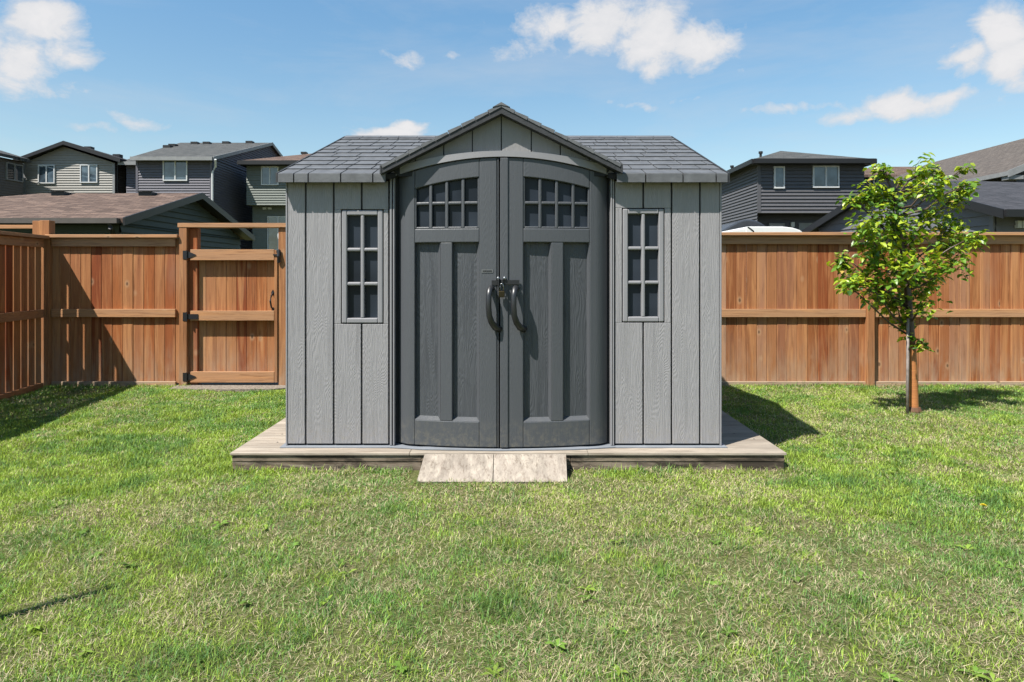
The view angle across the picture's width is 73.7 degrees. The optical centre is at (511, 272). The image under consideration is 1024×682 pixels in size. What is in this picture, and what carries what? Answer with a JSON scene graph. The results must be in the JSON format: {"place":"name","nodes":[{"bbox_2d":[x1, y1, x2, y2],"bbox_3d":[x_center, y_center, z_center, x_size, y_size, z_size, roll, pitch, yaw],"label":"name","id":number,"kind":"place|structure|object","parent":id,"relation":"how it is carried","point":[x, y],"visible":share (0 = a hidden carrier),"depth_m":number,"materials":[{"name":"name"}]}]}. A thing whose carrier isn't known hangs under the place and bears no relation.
{"place":"outdoors","nodes":[
{"label":"outdoors","id":0,"kind":"place"},
{"bbox_2d":[0,150,30,196],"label":"house","id":1,"kind":"structure","parent":0,"point":[11,177],"depth_m":34.40,"materials":[{"name":"grey"}]},
{"bbox_2d":[5,162,22,181],"bbox_3d":[-25.220,-5.102,34.593,0.097,0.878,1.074,0,0,4],"label":"window","id":2,"kind":"structure","parent":1,"relation":"in","point":[14,172],"depth_m":34.54,"materials":[{"name":"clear glass"}]},
{"bbox_2d":[12,141,126,194],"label":"house","id":3,"kind":"structure","parent":0,"point":[69,167],"depth_m":35.97,"materials":[{"name":"beige"}]},
{"bbox_2d":[38,165,55,183],"bbox_3d":[-24.504,-5.203,35.951,0.879,0.984,0.097,0,0,0],"label":"window","id":4,"kind":"structure","parent":3,"relation":"in","point":[46,173],"depth_m":35.94,"materials":[{"name":"white glass"}]},
{"bbox_2d":[80,164,97,182],"bbox_3d":[-22.271,-5.229,35.951,0.914,0.967,0.097,0,0,0],"label":"window","id":5,"kind":"structure","parent":3,"relation":"in","point":[88,172],"depth_m":35.94,"materials":[{"name":"white glass"}]},
{"bbox_2d":[0,190,254,248],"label":"garage","id":6,"kind":"structure","parent":0,"point":[146,212],"depth_m":16.61,"materials":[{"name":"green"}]},
{"bbox_2d":[118,141,282,248],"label":"house","id":7,"kind":"structure","parent":0,"point":[215,173],"depth_m":35.21,"materials":[{"name":"grey wood"}]},
{"bbox_2d":[163,160,187,180],"bbox_3d":[-16.743,-5.105,33.951,1.212,1.046,0.097,0,0,0],"label":"window","id":8,"kind":"structure","parent":7,"relation":"in","point":[173,170],"depth_m":33.94,"materials":[{"name":"white glass"}]},
{"bbox_2d":[237,152,311,249],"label":"house","id":9,"kind":"structure","parent":0,"point":[266,196],"depth_m":35.99,"materials":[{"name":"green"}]},
{"bbox_2d":[261,166,278,184],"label":"window","id":10,"kind":"structure","parent":9,"relation":"in","point":[268,173],"depth_m":35.94,"materials":[{"name":"grey glass"}]},
{"bbox_2d":[267,216,285,249],"bbox_3d":[-12.544,-2.132,36.651,1.147,1.828,0.097,0,0,0],"label":"window","id":11,"kind":"structure","parent":9,"relation":"in","point":[272,233],"depth_m":36.64,"materials":[{"name":"grey glass"}]},
{"bbox_2d":[0,380,1023,681],"bbox_3d":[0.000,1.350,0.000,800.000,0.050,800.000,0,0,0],"label":"ground","id":12,"kind":"structure","parent":0,"point":[608,577],"depth_m":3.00,"materials":[{"name":"green plant"}]},
{"bbox_2d":[0,225,31,228],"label":"fence rail","id":13,"kind":"object","parent":12,"relation":"on","point":[15,226],"visible":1,"depth_m":8.11,"materials":[{"name":"brown wood"}]},
{"bbox_2d":[0,231,49,399],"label":"fence","id":14,"kind":"object","parent":12,"relation":"on","point":[21,313],"visible":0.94,"depth_m":7.60,"materials":[{"name":"brown wood"}]},
{"bbox_2d":[32,220,178,386],"bbox_3d":[-4.816,0.388,8.117,1.738,2.023,0.145,0,0,0],"label":"fence","id":15,"kind":"object","parent":12,"relation":"on","point":[110,305],"visible":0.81,"depth_m":8.13,"materials":[{"name":"brown wood"}]},
{"bbox_2d":[170,382,285,391],"bbox_3d":[-3.200,1.345,8.150,1.600,0.030,0.700,0,0,0],"label":"soil strip","id":16,"kind":"object","parent":12,"relation":"on","point":[235,387],"visible":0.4,"depth_m":8.00,"materials":[{"name":"beige concrete"}]},
{"bbox_2d":[178,223,285,384],"bbox_3d":[-3.309,0.404,8.148,1.298,1.992,0.145,0,0,0],"label":"gate frame","id":17,"kind":"object","parent":12,"relation":"on","point":[189,236],"visible":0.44,"depth_m":8.10,"materials":[{"name":"brown wood"}]},
{"bbox_2d":[183,249,280,382],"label":"garden gate","id":18,"kind":"structure","parent":17,"relation":"attached to","point":[236,315],"depth_m":8.18,"materials":[{"name":"brown wood"}]},
{"bbox_2d":[417,454,492,482],"bbox_3d":[-0.367,1.291,4.510,0.485,0.117,0.288,0,0,0],"label":"ramp board","id":19,"kind":"object","parent":12,"relation":"on","point":[443,468],"visible":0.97,"depth_m":4.50,"materials":[{"name":"beige stone"}]},
{"bbox_2d":[230,411,786,470],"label":"shed platform","id":20,"kind":"structure","parent":12,"relation":"on","point":[746,448],"depth_m":4.67,"materials":[{"name":"brown wood"}]},
{"bbox_2d":[276,102,729,450],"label":"garden shed","id":21,"kind":"structure","parent":20,"relation":"on","point":[598,325],"depth_m":4.83,"materials":[{"name":"grey plastic"}]},
{"bbox_2d":[342,210,383,322],"bbox_3d":[-1.059,-0.045,4.853,0.290,0.799,0.055,0,0,0],"label":"window","id":22,"kind":"structure","parent":21,"relation":"in","point":[362,230],"depth_m":4.86,"materials":[{"name":"grey plastic"}]},
{"bbox_2d":[399,158,501,446],"bbox_3d":[-0.444,0.204,4.764,0.773,2.007,0.160,0,0,12],"label":"door","id":23,"kind":"structure","parent":21,"relation":"in","point":[448,327],"depth_m":4.77,"materials":[{"name":"plastic"}]},
{"bbox_2d":[499,283,504,296],"bbox_3d":[-0.071,0.117,4.677,0.042,0.098,0.022,0,0,0],"label":"padlock","id":24,"kind":"object","parent":21,"relation":"hanging from","point":[501,293],"visible":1,"depth_m":4.67,"materials":[{"name":"metal"}]},
{"bbox_2d":[498,157,606,447],"bbox_3d":[0.295,0.204,4.761,0.806,2.008,0.165,0,0,-11],"label":"door","id":25,"kind":"structure","parent":21,"relation":"in","point":[553,215],"depth_m":4.77,"materials":[{"name":"plastic"}]},
{"bbox_2d":[622,209,663,321],"bbox_3d":[0.929,-0.054,4.853,0.290,0.799,0.055,0,0,0],"label":"window","id":26,"kind":"structure","parent":21,"relation":"in","point":[642,229],"depth_m":4.86,"materials":[{"name":"grey plastic"}]},
{"bbox_2d":[493,454,566,483],"bbox_3d":[0.123,1.291,4.510,0.490,0.117,0.288,0,0,0],"label":"ramp board","id":27,"kind":"object","parent":12,"relation":"on","point":[518,468],"visible":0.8,"depth_m":4.50,"materials":[{"name":"beige stone"}]},
{"bbox_2d":[722,220,764,230],"bbox_3d":[5.812,-0.175,22.500,4.700,3.050,2.040,0,0,0],"label":"vehicle","id":28,"kind":"object","parent":12,"relation":"on","point":[739,224],"visible":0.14,"depth_m":21.65,"materials":[{"name":"grey paint"}]},
{"bbox_2d":[722,227,801,231],"bbox_3d":[6.582,0.096,18.596,1.551,2.509,3.208,0,0,0],"label":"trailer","id":29,"kind":"object","parent":12,"relation":"on","point":[766,229],"visible":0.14,"depth_m":17.00,"materials":[{"name":"metal"}]},
{"bbox_2d":[722,232,1023,386],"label":"fence","id":30,"kind":"object","parent":12,"relation":"on","point":[790,316],"visible":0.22,"depth_m":8.13,"materials":[{"name":"red wood"}]},
{"bbox_2d":[906,318,908,414],"bbox_3d":[3.750,0.915,6.471,0.031,0.970,0.026,0,0,-22],"label":"tree stake","id":31,"kind":"object","parent":12,"relation":"on","point":[907,366],"visible":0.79,"depth_m":6.46,"materials":[{"name":"brown wood"}]},
{"bbox_2d":[826,152,994,414],"bbox_3d":[3.778,0.118,6.498,1.636,2.527,1.174,0,0,0],"label":"young tree","id":32,"kind":"object","parent":12,"relation":"on","point":[907,280],"visible":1,"depth_m":6.49,"materials":[{"name":"green plant"}]},
{"bbox_2d":[0,0,1023,170],"label":"sky","id":33,"kind":"structure","parent":0,"point":[894,83],"materials":[{"name":"blue"}]},
{"bbox_2d":[722,151,876,230],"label":"house","id":34,"kind":"structure","parent":0,"point":[799,191],"depth_m":26.98,"materials":[{"name":"grey"}]},
{"bbox_2d":[768,223,784,226],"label":"window","id":35,"kind":"structure","parent":34,"relation":"in","point":[769,224],"depth_m":27.60,"materials":[{"name":"clear glass"}]},
{"bbox_2d":[773,166,784,188],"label":"window","id":36,"kind":"structure","parent":34,"relation":"in","point":[779,171],"depth_m":26.93,"materials":[{"name":"white glass"}]},
{"bbox_2d":[799,223,812,230],"bbox_3d":[12.058,-0.389,27.670,0.866,3.279,0.060,0,0,0],"label":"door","id":37,"kind":"structure","parent":34,"relation":"in","point":[802,226],"depth_m":27.64,"materials":[{"name":"grey"}]},
{"bbox_2d":[812,166,839,187],"bbox_3d":[12.386,-3.797,26.951,1.042,0.870,0.097,0,0,0],"label":"window","id":38,"kind":"structure","parent":34,"relation":"in","point":[822,176],"depth_m":26.93,"materials":[{"name":"grey glass"}]},
{"bbox_2d":[864,167,916,189],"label":"house","id":39,"kind":"structure","parent":0,"point":[898,171],"depth_m":40.09,"materials":[{"name":"brown"}]},
{"bbox_2d":[802,179,1023,231],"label":"garage","id":40,"kind":"structure","parent":0,"point":[996,207],"depth_m":14.52,"materials":[{"name":"grey"}]},
{"bbox_2d":[894,138,1023,181],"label":"house","id":41,"kind":"structure","parent":0,"point":[1004,162],"depth_m":26.62,"materials":[{"name":"grey"}]}
]}

